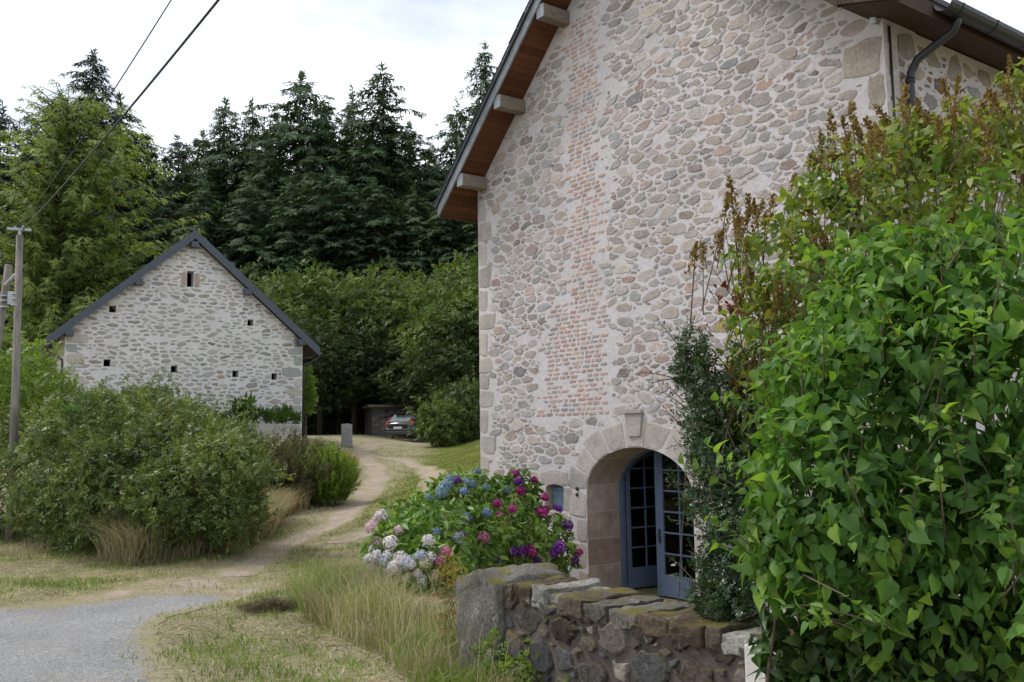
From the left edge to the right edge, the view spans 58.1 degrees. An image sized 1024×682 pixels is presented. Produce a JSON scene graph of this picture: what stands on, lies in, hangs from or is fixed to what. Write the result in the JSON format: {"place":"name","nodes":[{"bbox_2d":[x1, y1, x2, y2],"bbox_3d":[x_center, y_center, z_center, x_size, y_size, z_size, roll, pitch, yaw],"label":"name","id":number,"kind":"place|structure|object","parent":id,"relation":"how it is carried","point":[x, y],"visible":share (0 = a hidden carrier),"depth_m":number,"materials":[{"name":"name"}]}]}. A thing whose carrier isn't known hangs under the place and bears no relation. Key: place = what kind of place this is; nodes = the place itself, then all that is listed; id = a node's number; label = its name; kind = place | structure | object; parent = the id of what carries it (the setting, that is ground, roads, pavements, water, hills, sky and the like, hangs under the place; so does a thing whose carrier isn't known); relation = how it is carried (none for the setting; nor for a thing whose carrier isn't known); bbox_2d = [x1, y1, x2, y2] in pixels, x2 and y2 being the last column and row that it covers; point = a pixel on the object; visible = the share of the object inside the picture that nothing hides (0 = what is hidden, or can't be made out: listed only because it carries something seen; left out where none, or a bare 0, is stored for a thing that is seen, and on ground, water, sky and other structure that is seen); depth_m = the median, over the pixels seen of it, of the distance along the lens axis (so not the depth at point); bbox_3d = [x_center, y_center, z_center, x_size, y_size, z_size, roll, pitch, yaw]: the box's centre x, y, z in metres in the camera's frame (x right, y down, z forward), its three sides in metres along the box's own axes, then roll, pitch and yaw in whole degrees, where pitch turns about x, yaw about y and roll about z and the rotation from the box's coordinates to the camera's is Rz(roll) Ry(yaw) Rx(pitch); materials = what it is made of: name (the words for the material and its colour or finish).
{"place":"outdoors","nodes":[
{"label":"outdoors","id":0,"kind":"place"},
{"bbox_2d":[0,592,240,681],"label":"road","id":1,"kind":"structure","parent":0,"point":[53,643],"depth_m":7.85,"materials":[{"name":"grey asphalt"}]},
{"bbox_2d":[0,440,511,565],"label":"rough grass","id":2,"kind":"structure","parent":0,"point":[387,452],"depth_m":16.81,"materials":[{"name":"plant"}]},
{"bbox_2d":[196,442,400,577],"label":"path","id":3,"kind":"structure","parent":0,"point":[376,479],"depth_m":16.90,"materials":[{"name":"beige gravel"}]},
{"bbox_2d":[0,421,695,681],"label":"ground","id":4,"kind":"structure","parent":0,"point":[637,514],"depth_m":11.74,"materials":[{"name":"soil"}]},
{"bbox_2d":[0,225,31,542],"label":"utility pole","id":5,"kind":"object","parent":4,"relation":"on","point":[12,298],"visible":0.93,"depth_m":15.37,"materials":[{"name":"grey wood"}]},
{"bbox_2d":[19,0,171,227],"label":"overhead cable","id":6,"kind":"object","parent":5,"relation":"attached to","point":[105,102],"visible":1,"depth_m":10.17,"materials":[{"name":"black rubber"}]},
{"bbox_2d":[22,0,219,229],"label":"overhead cable","id":7,"kind":"object","parent":5,"relation":"attached to","point":[152,80],"visible":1,"depth_m":9.55,"materials":[{"name":"black rubber"}]},
{"bbox_2d":[1,89,83,248],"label":"fir tree","id":8,"kind":"object","parent":4,"relation":"on","point":[27,121],"visible":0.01,"depth_m":87.62,"materials":[{"name":"green plant"}]},
{"bbox_2d":[0,99,103,409],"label":"fir tree","id":9,"kind":"object","parent":4,"relation":"on","point":[4,121],"visible":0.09,"depth_m":71.75,"materials":[{"name":"green plant"}]},
{"bbox_2d":[0,330,109,520],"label":"leafy shrub","id":10,"kind":"object","parent":4,"relation":"on","point":[47,386],"visible":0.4,"depth_m":17.84,"materials":[{"name":"green plant"}]},
{"bbox_2d":[0,387,131,555],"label":"bramble hedge","id":11,"kind":"object","parent":4,"relation":"on","point":[23,493],"visible":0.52,"depth_m":14.27,"materials":[{"name":"green plant"}]},
{"bbox_2d":[0,46,158,400],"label":"fir tree","id":12,"kind":"object","parent":4,"relation":"on","point":[96,72],"visible":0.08,"depth_m":75.75,"materials":[{"name":"green plant"}]},
{"bbox_2d":[0,79,210,413],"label":"larch tree","id":13,"kind":"object","parent":4,"relation":"on","point":[47,310],"visible":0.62,"depth_m":46.80,"materials":[{"name":"green plant"}]},
{"bbox_2d":[22,88,196,312],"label":"fir tree","id":14,"kind":"object","parent":4,"relation":"on","point":[159,189],"visible":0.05,"depth_m":77.84,"materials":[{"name":"green plant"}]},
{"bbox_2d":[83,182,157,290],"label":"fir tree","id":15,"kind":"object","parent":4,"relation":"on","point":[140,225],"visible":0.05,"depth_m":74.95,"materials":[{"name":"green plant"}]},
{"bbox_2d":[19,367,225,548],"bbox_3d":[-6.066,1.853,14.445,2.933,3.027,3.587,3,-7,-31],"label":"bramble hedge","id":16,"kind":"object","parent":4,"relation":"on","point":[124,449],"visible":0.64,"depth_m":13.93,"materials":[{"name":"green plant"}]},
{"bbox_2d":[76,366,220,446],"bbox_3d":[-6.292,1.927,16.430,2.979,2.927,1.658,0,-6,-11],"label":"pale elder shrub","id":17,"kind":"object","parent":4,"relation":"on","point":[165,389],"visible":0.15,"depth_m":16.33,"materials":[{"name":"green plant"}]},
{"bbox_2d":[1,573,296,608],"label":"gravel apron","id":18,"kind":"object","parent":4,"relation":"on","point":[194,582],"visible":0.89,"depth_m":10.55,"materials":[{"name":"beige gravel"}]},
{"bbox_2d":[121,126,180,263],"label":"fir tree","id":19,"kind":"object","parent":4,"relation":"on","point":[164,170],"visible":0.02,"depth_m":81.86,"materials":[{"name":"green plant"}]},
{"bbox_2d":[108,195,207,284],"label":"fir tree","id":20,"kind":"object","parent":4,"relation":"on","point":[168,230],"visible":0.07,"depth_m":72.59,"materials":[{"name":"green plant"}]},
{"bbox_2d":[23,229,322,442],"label":"stone barn","id":21,"kind":"structure","parent":4,"relation":"on","point":[199,311],"depth_m":37.72,"materials":[{"name":"stone"}]},
{"bbox_2d":[152,134,199,218],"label":"fir tree","id":22,"kind":"object","parent":4,"relation":"on","point":[165,161],"visible":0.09,"depth_m":94.12,"materials":[{"name":"green plant"}]},
{"bbox_2d":[65,483,307,566],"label":"hedge foot grass","id":23,"kind":"structure","parent":4,"relation":"on","point":[124,547],"depth_m":13.01,"materials":[{"name":"plant"}]},
{"bbox_2d":[156,128,238,230],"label":"fir tree","id":24,"kind":"object","parent":4,"relation":"on","point":[183,175],"visible":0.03,"depth_m":93.29,"materials":[{"name":"green plant"}]},
{"bbox_2d":[105,392,294,556],"bbox_3d":[-4.446,1.968,13.716,2.767,2.492,2.890,-1,-6,0],"label":"bramble hedge","id":25,"kind":"object","parent":4,"relation":"on","point":[217,471],"visible":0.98,"depth_m":12.89,"materials":[{"name":"green plant"}]},
{"bbox_2d":[164,179,248,274],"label":"fir tree","id":26,"kind":"object","parent":4,"relation":"on","point":[205,223],"visible":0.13,"depth_m":71.27,"materials":[{"name":"green plant"}]},
{"bbox_2d":[172,95,248,258],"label":"fir tree","id":27,"kind":"object","parent":4,"relation":"on","point":[212,155],"visible":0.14,"depth_m":87.83,"materials":[{"name":"green plant"}]},
{"bbox_2d":[139,424,289,448],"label":"terrace wall","id":28,"kind":"structure","parent":4,"relation":"on","point":[264,428],"depth_m":37.35,"materials":[{"name":"stone"}]},
{"bbox_2d":[229,390,262,421],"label":"terrace plant","id":29,"kind":"object","parent":28,"relation":"on","point":[250,400],"visible":0.66,"depth_m":37.06,"materials":[{"name":"green plant"}]},
{"bbox_2d":[263,405,285,423],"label":"terrace plant","id":30,"kind":"object","parent":28,"relation":"on","point":[269,418],"visible":0.97,"depth_m":37.62,"materials":[{"name":"green plant"}]},
{"bbox_2d":[272,403,302,423],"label":"terrace plant","id":31,"kind":"object","parent":28,"relation":"on","point":[285,414],"visible":0.88,"depth_m":37.92,"materials":[{"name":"green plant"}]},
{"bbox_2d":[182,94,287,247],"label":"fir tree","id":32,"kind":"object","parent":4,"relation":"on","point":[253,122],"visible":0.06,"depth_m":86.45,"materials":[{"name":"green plant"}]},
{"bbox_2d":[202,168,283,287],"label":"fir tree","id":33,"kind":"object","parent":4,"relation":"on","point":[249,239],"visible":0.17,"depth_m":69.68,"materials":[{"name":"green plant"}]},
{"bbox_2d":[214,144,292,287],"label":"fir tree","id":34,"kind":"object","parent":4,"relation":"on","point":[267,194],"visible":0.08,"depth_m":78.34,"materials":[{"name":"green plant"}]},
{"bbox_2d":[227,592,313,612],"bbox_3d":[-2.359,2.559,9.057,1.329,0.151,0.933,-1,-6,0],"label":"hay heap","id":35,"kind":"object","parent":4,"relation":"on","point":[278,602],"visible":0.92,"depth_m":9.00,"materials":[{"name":"plant"}]},
{"bbox_2d":[259,104,294,187],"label":"fir tree","id":36,"kind":"object","parent":4,"relation":"on","point":[276,120],"visible":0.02,"depth_m":90.69,"materials":[{"name":"green plant"}]},
{"bbox_2d":[249,277,310,329],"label":"leafy tree","id":37,"kind":"object","parent":4,"relation":"on","point":[272,287],"visible":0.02,"depth_m":59.25,"materials":[{"name":"green plant"}]},
{"bbox_2d":[0,495,565,681],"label":"mown hay","id":38,"kind":"object","parent":4,"relation":"on","point":[153,579],"visible":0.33,"depth_m":10.09,"materials":[{"name":"plant"}]},
{"bbox_2d":[222,418,345,505],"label":"heath bush","id":39,"kind":"object","parent":4,"relation":"on","point":[286,452],"visible":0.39,"depth_m":18.80,"materials":[{"name":"green plant"}]},
{"bbox_2d":[219,70,350,252],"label":"fir tree","id":40,"kind":"object","parent":4,"relation":"on","point":[305,136],"visible":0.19,"depth_m":81.54,"materials":[{"name":"green plant"}]},
{"bbox_2d":[240,256,340,327],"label":"leafy tree","id":41,"kind":"object","parent":4,"relation":"on","point":[288,304],"visible":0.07,"depth_m":58.88,"materials":[{"name":"green plant"}]},
{"bbox_2d":[235,143,347,422],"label":"fir tree","id":42,"kind":"object","parent":4,"relation":"on","point":[308,172],"visible":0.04,"depth_m":76.41,"materials":[{"name":"green plant"}]},
{"bbox_2d":[247,177,361,426],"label":"fir tree","id":43,"kind":"object","parent":4,"relation":"on","point":[282,234],"visible":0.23,"depth_m":68.63,"materials":[{"name":"green plant"}]},
{"bbox_2d":[265,437,344,485],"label":"heath bush","id":44,"kind":"object","parent":4,"relation":"on","point":[296,452],"visible":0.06,"depth_m":19.57,"materials":[{"name":"green plant"}]},
{"bbox_2d":[302,366,318,437],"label":"corner sapling","id":45,"kind":"object","parent":4,"relation":"on","point":[309,394],"visible":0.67,"depth_m":41.42,"materials":[{"name":"green plant"}]},
{"bbox_2d":[250,258,371,434],"bbox_3d":[-13.795,0.512,61.631,11.379,12.809,9.027,-3,-6,21],"label":"leafy tree","id":46,"kind":"object","parent":4,"relation":"on","point":[321,278],"visible":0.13,"depth_m":60.92,"materials":[{"name":"green plant"}]},
{"bbox_2d":[283,310,345,397],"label":"leafy tree","id":47,"kind":"object","parent":4,"relation":"on","point":[320,366],"visible":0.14,"depth_m":53.93,"materials":[{"name":"green plant"}]},
{"bbox_2d":[278,95,350,177],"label":"fir tree","id":48,"kind":"object","parent":4,"relation":"on","point":[317,116],"depth_m":86.45,"materials":[{"name":"green plant"}]},
{"bbox_2d":[272,452,358,517],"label":"pale grass","id":49,"kind":"structure","parent":4,"relation":"on","point":[307,504],"depth_m":18.56,"materials":[{"name":"plant"}]},
{"bbox_2d":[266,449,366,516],"bbox_3d":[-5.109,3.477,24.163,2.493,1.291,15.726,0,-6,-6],"label":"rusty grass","id":50,"kind":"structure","parent":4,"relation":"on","point":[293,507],"depth_m":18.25,"materials":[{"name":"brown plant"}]},
{"bbox_2d":[297,436,362,506],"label":"broom bush","id":51,"kind":"object","parent":4,"relation":"on","point":[334,490],"visible":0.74,"depth_m":19.09,"materials":[{"name":"green plant"}]},
{"bbox_2d":[253,164,418,431],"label":"fir tree","id":52,"kind":"object","parent":4,"relation":"on","point":[321,214],"visible":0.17,"depth_m":68.31,"materials":[{"name":"green plant"}]},
{"bbox_2d":[289,305,384,434],"bbox_3d":[-11.942,2.036,56.645,9.170,8.310,10.446,0,-6,-6],"label":"leafy tree","id":53,"kind":"object","parent":4,"relation":"on","point":[320,407],"visible":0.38,"depth_m":55.50,"materials":[{"name":"green plant"}]},
{"bbox_2d":[275,264,409,434],"bbox_3d":[-11.624,0.790,60.858,11.765,12.001,9.925,-4,-7,28],"label":"leafy tree","id":54,"kind":"object","parent":4,"relation":"on","point":[335,318],"visible":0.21,"depth_m":59.03,"materials":[{"name":"green plant"}]},
{"bbox_2d":[341,423,352,447],"bbox_3d":[-7.135,4.130,39.794,0.474,1.145,0.293,-1,-6,0],"label":"granite post","id":55,"kind":"object","parent":4,"relation":"on","point":[346,435],"visible":0.8,"depth_m":39.67,"materials":[{"name":"stone"}]},
{"bbox_2d":[318,80,376,205],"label":"fir tree","id":56,"kind":"object","parent":4,"relation":"on","point":[352,120],"visible":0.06,"depth_m":86.28,"materials":[{"name":"green plant"}]},
{"bbox_2d":[304,313,404,434],"bbox_3d":[-10.377,2.354,58.346,8.862,7.981,7.030,4,-8,-38],"label":"leafy tree","id":57,"kind":"object","parent":4,"relation":"on","point":[353,408],"visible":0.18,"depth_m":57.57,"materials":[{"name":"green plant"}]},
{"bbox_2d":[308,134,428,422],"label":"fir tree","id":58,"kind":"object","parent":4,"relation":"on","point":[352,180],"visible":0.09,"depth_m":77.29,"materials":[{"name":"green plant"}]},
{"bbox_2d":[302,255,434,433],"bbox_3d":[-9.364,0.592,62.075,12.577,12.507,11.041,-2,-6,9],"label":"leafy tree","id":59,"kind":"object","parent":4,"relation":"on","point":[353,288],"visible":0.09,"depth_m":59.02,"materials":[{"name":"green plant"}]},
{"bbox_2d":[307,175,435,428],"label":"fir tree","id":60,"kind":"object","parent":4,"relation":"on","point":[361,240],"visible":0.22,"depth_m":67.58,"materials":[{"name":"green plant"}]},
{"bbox_2d":[328,317,422,409],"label":"leafy tree","id":61,"kind":"object","parent":4,"relation":"on","point":[382,363],"visible":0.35,"depth_m":56.41,"materials":[{"name":"green plant"}]},
{"bbox_2d":[325,61,434,268],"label":"fir tree","id":62,"kind":"object","parent":4,"relation":"on","point":[387,136],"visible":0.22,"depth_m":79.68,"materials":[{"name":"green plant"}]},
{"bbox_2d":[343,265,424,404],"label":"leafy tree","id":63,"kind":"object","parent":4,"relation":"on","point":[392,297],"visible":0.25,"depth_m":58.08,"materials":[{"name":"green plant"}]},
{"bbox_2d":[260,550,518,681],"bbox_3d":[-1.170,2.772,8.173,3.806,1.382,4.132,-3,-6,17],"label":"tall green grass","id":64,"kind":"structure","parent":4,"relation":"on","point":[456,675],"depth_m":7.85,"materials":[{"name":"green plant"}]},
{"bbox_2d":[304,368,477,434],"bbox_3d":[-7.811,2.685,60.683,17.102,7.687,8.462,-3,-6,18],"label":"dark thicket","id":65,"kind":"object","parent":4,"relation":"on","point":[327,419],"visible":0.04,"depth_m":60.79,"materials":[{"name":"green plant"}]},
{"bbox_2d":[361,405,422,436],"bbox_3d":[-7.235,5.030,57.681,4.085,1.966,3.537,1,-6,-17],"label":"stone hut","id":66,"kind":"object","parent":4,"relation":"on","point":[377,417],"visible":0.27,"depth_m":56.02,"materials":[{"name":"grey stone"}]},
{"bbox_2d":[335,181,454,422],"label":"fir tree","id":67,"kind":"object","parent":4,"relation":"on","point":[416,204],"visible":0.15,"depth_m":67.35,"materials":[{"name":"green plant"}]},
{"bbox_2d":[385,411,420,437],"bbox_3d":[-5.211,4.697,51.663,1.840,1.482,4.320,-4,-7,27],"label":"parked car","id":68,"kind":"object","parent":4,"relation":"on","point":[396,424],"visible":0.45,"depth_m":49.90,"materials":[{"name":"black paint"}]},
{"bbox_2d":[360,119,455,221],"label":"fir tree","id":69,"kind":"object","parent":4,"relation":"on","point":[414,135],"visible":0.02,"depth_m":86.11,"materials":[{"name":"green plant"}]},
{"bbox_2d":[341,271,477,392],"bbox_3d":[-5.478,1.028,59.882,11.335,11.563,9.562,-6,-8,43],"label":"leafy tree","id":70,"kind":"object","parent":4,"relation":"on","point":[391,316],"visible":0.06,"depth_m":57.86,"materials":[{"name":"green plant"}]},
{"bbox_2d":[357,495,478,591],"bbox_3d":[-1.076,2.370,10.759,1.359,1.057,2.101,-1,-6,0],"label":"hydrangea","id":71,"kind":"object","parent":4,"relation":"on","point":[418,543],"visible":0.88,"depth_m":10.30,"materials":[{"name":"white plant"}]},
{"bbox_2d":[362,173,477,422],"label":"fir tree","id":72,"kind":"object","parent":4,"relation":"on","point":[445,229],"visible":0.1,"depth_m":65.91,"materials":[{"name":"green plant"}]},
{"bbox_2d":[363,332,478,411],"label":"leafy tree","id":73,"kind":"object","parent":4,"relation":"on","point":[393,366],"visible":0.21,"depth_m":54.08,"materials":[{"name":"green plant"}]},
{"bbox_2d":[372,267,478,434],"bbox_3d":[-2.497,0.448,56.431,12.314,12.245,10.811,3,-7,-30],"label":"leafy tree","id":74,"kind":"object","parent":4,"relation":"on","point":[413,322],"visible":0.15,"depth_m":53.89,"materials":[{"name":"green plant"}]},
{"bbox_2d":[393,163,473,251],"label":"fir tree","id":75,"kind":"object","parent":4,"relation":"on","point":[436,179],"visible":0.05,"depth_m":77.66,"materials":[{"name":"green plant"}]},
{"bbox_2d":[395,308,479,430],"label":"leafy tree","id":76,"kind":"object","parent":4,"relation":"on","point":[446,374],"visible":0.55,"depth_m":51.13,"materials":[{"name":"green plant"}]},
{"bbox_2d":[404,387,471,447],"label":"leafy shrub","id":77,"kind":"object","parent":4,"relation":"on","point":[432,416],"visible":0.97,"depth_m":43.66,"materials":[{"name":"green plant"}]},
{"bbox_2d":[400,244,479,398],"bbox_3d":[-1.374,0.015,54.652,11.114,12.511,8.816,-2,-6,13],"label":"leafy tree","id":78,"kind":"object","parent":4,"relation":"on","point":[458,300],"visible":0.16,"depth_m":53.02,"materials":[{"name":"green plant"}]},
{"bbox_2d":[409,96,471,225],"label":"fir tree","id":79,"kind":"object","parent":4,"relation":"on","point":[449,162],"visible":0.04,"depth_m":85.83,"materials":[{"name":"green plant"}]},
{"bbox_2d":[428,555,464,647],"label":"dock weed","id":80,"kind":"object","parent":4,"relation":"on","point":[449,609],"visible":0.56,"depth_m":7.41,"materials":[{"name":"green plant"}]},
{"bbox_2d":[424,363,479,444],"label":"leafy shrub","id":81,"kind":"object","parent":4,"relation":"on","point":[471,414],"visible":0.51,"depth_m":45.17,"materials":[{"name":"green plant"}]},
{"bbox_2d":[437,549,467,607],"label":"yellow weed","id":82,"kind":"object","parent":4,"relation":"on","point":[450,572],"visible":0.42,"depth_m":9.22,"materials":[{"name":"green plant"}]},
{"bbox_2d":[394,464,515,573],"bbox_3d":[-0.781,2.509,13.041,1.708,1.462,3.462,-1,-6,0],"label":"hydrangea","id":83,"kind":"object","parent":4,"relation":"on","point":[458,499],"visible":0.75,"depth_m":12.83,"materials":[{"name":"green plant"}]},
{"bbox_2d":[421,42,497,253],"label":"fir tree","id":84,"kind":"object","parent":4,"relation":"on","point":[484,74],"visible":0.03,"depth_m":76.40,"materials":[{"name":"green plant"}]},
{"bbox_2d":[446,222,477,291],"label":"fir tree","id":85,"kind":"object","parent":4,"relation":"on","point":[472,245],"visible":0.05,"depth_m":64.84,"materials":[{"name":"green plant"}]},
{"bbox_2d":[469,570,569,681],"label":"nettle patch","id":86,"kind":"object","parent":4,"relation":"on","point":[527,677],"visible":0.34,"depth_m":6.22,"materials":[{"name":"green plant"}]},
{"bbox_2d":[464,466,583,577],"bbox_3d":[-0.133,3.016,13.891,2.405,2.193,1.719,4,-8,-41],"label":"hydrangea","id":87,"kind":"object","parent":4,"relation":"on","point":[534,550],"visible":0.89,"depth_m":13.91,"materials":[{"name":"green plant"}]},
{"bbox_2d":[453,563,793,681],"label":"stone wall","id":88,"kind":"structure","parent":4,"relation":"on","point":[582,630],"depth_m":5.71,"materials":[{"name":"stone"}]},
{"bbox_2d":[637,313,792,631],"bbox_3d":[1.389,1.484,5.394,1.134,3.397,1.363,-1,-6,0],"label":"privet bush","id":89,"kind":"object","parent":4,"relation":"on","point":[719,599],"visible":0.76,"depth_m":5.49,"materials":[{"name":"green plant"}]},
{"bbox_2d":[434,0,1023,619],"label":"stone house","id":90,"kind":"structure","parent":4,"relation":"on","point":[608,146],"depth_m":14.82,"materials":[{"name":"pale lime plaster"},{"name":"fieldstone"},{"name":"dark slate"}]},
{"bbox_2d":[552,484,563,509],"bbox_3d":[0.862,2.715,16.078,0.045,0.445,0.480,4,-7,-36],"label":"window","id":91,"kind":"structure","parent":90,"relation":"in","point":[558,491],"depth_m":16.14,"materials":[{"name":"blue glass"}]},
{"bbox_2d":[625,451,657,588],"bbox_3d":[2.300,3.024,15.868,0.800,2.345,0.044,3,-7,-32],"label":"door leaf","id":92,"kind":"structure","parent":90,"relation":"in","point":[642,576],"depth_m":15.72,"materials":[{"name":"blue paint"}]},
{"bbox_2d":[654,450,695,599],"bbox_3d":[2.616,2.883,14.599,0.111,2.350,0.980,4,-7,-36],"label":"door leaf","id":93,"kind":"structure","parent":90,"relation":"in","point":[668,533],"depth_m":14.74,"materials":[{"name":"blue paint"}]},
{"bbox_2d":[744,644,790,681],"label":"gate post","id":94,"kind":"object","parent":4,"relation":"on","point":[750,666],"visible":0.2,"depth_m":4.37,"materials":[{"name":"white paint"}]},
{"bbox_2d":[648,54,1023,643],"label":"lilac bush","id":95,"kind":"object","parent":4,"relation":"on","point":[997,139],"visible":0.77,"depth_m":5.48,"materials":[{"name":"green plant"}]},
{"bbox_2d":[678,143,1023,681],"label":"lilac bush","id":96,"kind":"object","parent":4,"relation":"on","point":[948,519],"visible":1,"depth_m":3.73,"materials":[{"name":"green plant"}]},
{"bbox_2d":[745,586,1023,681],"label":"ivy","id":97,"kind":"object","parent":4,"relation":"on","point":[795,657],"visible":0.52,"depth_m":3.73,"materials":[{"name":"green plant"}]},
{"bbox_2d":[324,454,446,543],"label":"path","id":98,"kind":"structure","parent":0,"point":[425,472],"depth_m":24.28,"materials":[{"name":"beige gravel"}]},
{"bbox_2d":[276,543,525,681],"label":"tall dry grass","id":99,"kind":"structure","parent":0,"point":[352,620],"depth_m":7.93,"materials":[{"name":"plant"}]},
{"bbox_2d":[338,439,548,558],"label":"lawn grass","id":100,"kind":"structure","parent":0,"point":[465,459],"depth_m":26.61,"materials":[{"name":"green plant"}]},
{"bbox_2d":[0,0,1023,215],"label":"sky","id":101,"kind":"structure","parent":0,"point":[242,49],"materials":[{"name":"white"}]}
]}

